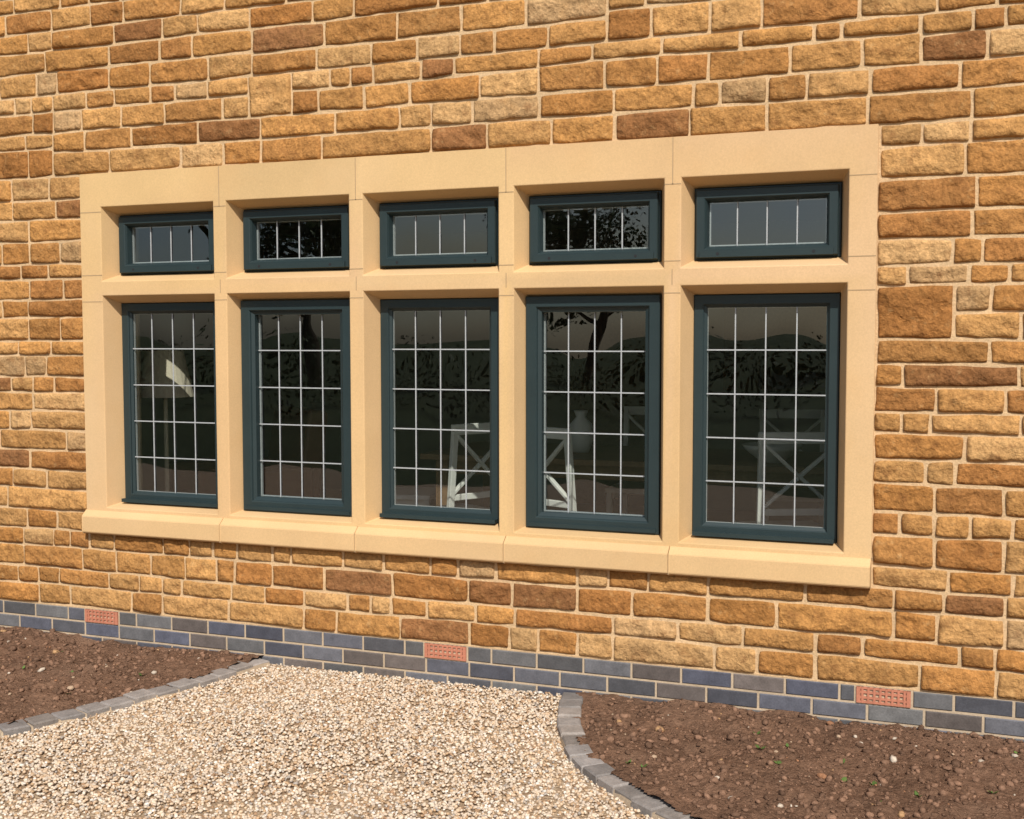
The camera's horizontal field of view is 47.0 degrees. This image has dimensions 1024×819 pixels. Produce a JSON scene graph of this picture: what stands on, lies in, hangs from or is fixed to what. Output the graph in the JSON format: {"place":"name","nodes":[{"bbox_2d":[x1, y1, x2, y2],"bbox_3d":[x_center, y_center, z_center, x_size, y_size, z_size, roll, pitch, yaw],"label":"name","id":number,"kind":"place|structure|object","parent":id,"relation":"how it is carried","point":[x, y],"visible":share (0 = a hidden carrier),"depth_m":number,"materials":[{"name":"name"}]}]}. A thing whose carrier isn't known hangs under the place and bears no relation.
{"place":"outdoors","nodes":[
{"label":"outdoors","id":0,"kind":"place"},
{"bbox_2d":[0,663,660,818],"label":"gravel drive","id":1,"kind":"structure","parent":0,"point":[332,807],"depth_m":4.52,"materials":[{"name":"beige gravel"}]},
{"bbox_2d":[0,626,262,723],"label":"soil bed","id":2,"kind":"object","parent":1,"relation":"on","point":[62,702],"visible":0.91,"depth_m":5.71,"materials":[{"name":"brown soil"}]},
{"bbox_2d":[0,658,701,818],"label":"block edging","id":3,"kind":"object","parent":1,"relation":"on","point":[569,731],"visible":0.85,"depth_m":4.93,"materials":[{"name":"brick"}]},
{"bbox_2d":[0,627,1017,818],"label":"bed stones","id":4,"kind":"object","parent":1,"relation":"on","point":[893,759],"visible":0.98,"depth_m":4.62,"materials":[{"name":"stone"}]},
{"bbox_2d":[0,626,1023,818],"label":"soil clods","id":5,"kind":"object","parent":1,"relation":"on","point":[731,736],"visible":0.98,"depth_m":4.65,"materials":[{"name":"brown soil"}]},
{"bbox_2d":[21,649,1020,803],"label":"weed seedlings","id":6,"kind":"object","parent":1,"relation":"on","point":[843,778],"visible":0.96,"depth_m":4.40,"materials":[{"name":"green plant"}]},
{"bbox_2d":[259,199,825,237],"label":"room ceiling","id":7,"kind":"structure","parent":0,"point":[777,211],"depth_m":9.71,"materials":[{"name":"grey paint"}]},
{"bbox_2d":[320,489,817,522],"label":"room floor","id":8,"kind":"structure","parent":0,"point":[718,515],"depth_m":10.04,"materials":[{"name":"brown wood"}]},
{"bbox_2d":[141,350,193,491],"bbox_3d":[-2.096,0.341,7.150,0.340,1.400,0.340,1,4,21],"label":"floor lamp","id":9,"kind":"object","parent":8,"relation":"on","point":[162,367],"visible":0.58,"depth_m":7.01,"materials":[{"name":"fabric"}]},
{"bbox_2d":[169,404,327,497],"bbox_3d":[-1.808,0.489,8.070,0.897,0.996,0.840,-2,4,-29],"label":"armchair","id":10,"kind":"object","parent":8,"relation":"on","point":[312,443],"visible":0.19,"depth_m":7.90,"materials":[{"name":"brown leather"}]},
{"bbox_2d":[396,486,435,505],"bbox_3d":[-0.728,0.507,7.756,0.499,0.995,0.440,1,3,11],"label":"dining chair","id":11,"kind":"object","parent":8,"relation":"on","point":[407,495],"visible":0.06,"depth_m":7.57,"materials":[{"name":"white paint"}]},
{"bbox_2d":[442,422,489,508],"bbox_3d":[-0.305,0.561,6.834,0.440,0.995,0.499,-3,4,-39],"label":"dining chair","id":12,"kind":"object","parent":8,"relation":"on","point":[452,495],"visible":0.16,"depth_m":6.57,"materials":[{"name":"white paint"}]},
{"bbox_2d":[138,219,825,510],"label":"room walls","id":13,"kind":"structure","parent":8,"relation":"on","point":[721,419],"depth_m":10.76,"materials":[{"name":"grey paint"}]},
{"bbox_2d":[135,229,142,489],"bbox_3d":[-0.192,-0.040,5.938,4.908,2.260,0.088,1,4,21],"label":"curtain","id":14,"kind":"object","parent":13,"relation":"hanging from","point":[138,368],"depth_m":6.68,"materials":[{"name":"fabric"}]},
{"bbox_2d":[546,427,576,510],"bbox_3d":[0.304,0.578,6.533,0.440,0.995,0.499,3,5,43],"label":"dining chair","id":15,"kind":"object","parent":8,"relation":"on","point":[558,487],"visible":0.16,"depth_m":6.24,"materials":[{"name":"white paint"}]},
{"bbox_2d":[420,441,823,507],"bbox_3d":[0.912,0.653,7.197,2.800,0.765,0.960,1,4,21],"label":"dining table","id":16,"kind":"object","parent":8,"relation":"on","point":[719,467],"visible":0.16,"depth_m":6.91,"materials":[{"name":"brown wood"}]},
{"bbox_2d":[569,410,593,452],"bbox_3d":[0.427,0.134,7.298,0.160,0.260,0.160,1,4,21],"label":"vase","id":17,"kind":"object","parent":16,"relation":"on","point":[581,443],"visible":0.92,"depth_m":7.25,"materials":[{"name":"grey ceramic"}]},
{"bbox_2d":[742,442,802,462],"bbox_3d":[1.476,0.249,6.689,0.340,0.100,0.340,1,4,21],"label":"ceramic bowl","id":18,"kind":"object","parent":16,"relation":"on","point":[785,451],"visible":0.71,"depth_m":6.60,"materials":[{"name":"grey ceramic"}]},
{"bbox_2d":[605,406,644,513],"bbox_3d":[0.912,0.489,8.028,0.440,0.995,0.499,1,4,21],"label":"dining chair","id":19,"kind":"object","parent":8,"relation":"on","point":[627,488],"visible":0.27,"depth_m":8.19,"materials":[{"name":"white paint"}]},
{"bbox_2d":[735,432,824,526],"bbox_3d":[1.449,0.596,6.203,0.440,0.995,0.499,0,3,-3],"label":"dining chair","id":20,"kind":"object","parent":8,"relation":"on","point":[799,476],"visible":0.2,"depth_m":5.97,"materials":[{"name":"white paint"}]},
{"bbox_2d":[759,409,824,525],"bbox_3d":[1.839,0.509,7.674,0.440,0.995,0.499,1,3,9],"label":"dining chair","id":21,"kind":"object","parent":8,"relation":"on","point":[805,495],"visible":0.23,"depth_m":7.83,"materials":[{"name":"white paint"}]},
{"bbox_2d":[567,307,826,505],"bbox_3d":[1.619,-0.154,10.127,2.400,2.030,0.039,1,4,21],"label":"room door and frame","id":22,"kind":"structure","parent":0,"point":[780,365],"depth_m":10.29,"materials":[{"name":"wood"}]},
{"bbox_2d":[573,692,1023,818],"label":"soil bed","id":23,"kind":"object","parent":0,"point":[972,808],"visible":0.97,"depth_m":4.43,"materials":[{"name":"brown soil"}]},
{"label":"ground","id":24,"kind":"structure","parent":0,"visible":0},
{"bbox_2d":[0,599,1023,738],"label":"plinth mortar","id":25,"kind":"object","parent":24,"relation":"on","point":[953,711],"visible":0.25,"depth_m":5.43,"materials":[{"name":"grey concrete"}]},
{"bbox_2d":[85,609,910,707],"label":"air bricks","id":26,"kind":"object","parent":25,"relation":"on","point":[859,689],"visible":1,"depth_m":5.56,"materials":[{"name":"red brick"}]},
{"bbox_2d":[0,600,1023,741],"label":"plinth bricks","id":27,"kind":"object","parent":25,"relation":"attached to","point":[855,710],"visible":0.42,"depth_m":5.44,"materials":[{"name":"grey brick"}]},
{"bbox_2d":[0,0,1023,700],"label":"wall mortar","id":28,"kind":"object","parent":25,"relation":"on","point":[934,512],"depth_m":5.20,"materials":[{"name":"beige concrete"}]},
{"bbox_2d":[82,509,871,588],"bbox_3d":[-0.388,0.635,5.597,4.020,0.127,0.115,1,4,21],"label":"window sill","id":29,"kind":"structure","parent":28,"relation":"attached to","point":[835,571],"depth_m":5.41,"materials":[{"name":"beige stone"}]},
{"bbox_2d":[79,124,878,558],"bbox_3d":[-0.356,-0.309,5.629,4.020,1.785,0.222,1,4,21],"label":"window surround","id":30,"kind":"object","parent":28,"relation":"attached to","point":[685,166],"visible":0.9,"depth_m":5.41,"materials":[{"name":"beige stone"}]},
{"bbox_2d":[81,137,876,574],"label":"surround joints","id":31,"kind":"object","parent":30,"relation":"attached to","point":[499,265],"visible":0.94,"depth_m":5.37,"materials":[{"name":"beige concrete"}]},
{"bbox_2d":[133,199,825,526],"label":"leaded bars","id":32,"kind":"object","parent":30,"relation":"attached to","point":[466,430],"visible":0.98,"depth_m":5.61,"materials":[{"name":"grey metal"}]},
{"bbox_2d":[132,198,826,527],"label":"glazing spacers","id":33,"kind":"object","parent":30,"relation":"attached to","point":[259,316],"visible":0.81,"depth_m":5.67,"materials":[{"name":"black metal"}]},
{"bbox_2d":[119,182,842,543],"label":"casement frames","id":34,"kind":"structure","parent":30,"relation":"attached to","point":[537,308],"depth_m":5.46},
{"bbox_2d":[132,249,814,270],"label":"window fittings","id":35,"kind":"object","parent":34,"relation":"attached to","point":[717,253],"depth_m":5.49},
{"bbox_2d":[0,0,1023,699],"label":"wall stones","id":36,"kind":"object","parent":28,"relation":"attached to","point":[918,312],"depth_m":5.26,"materials":[{"name":"brown stone"}]}
]}

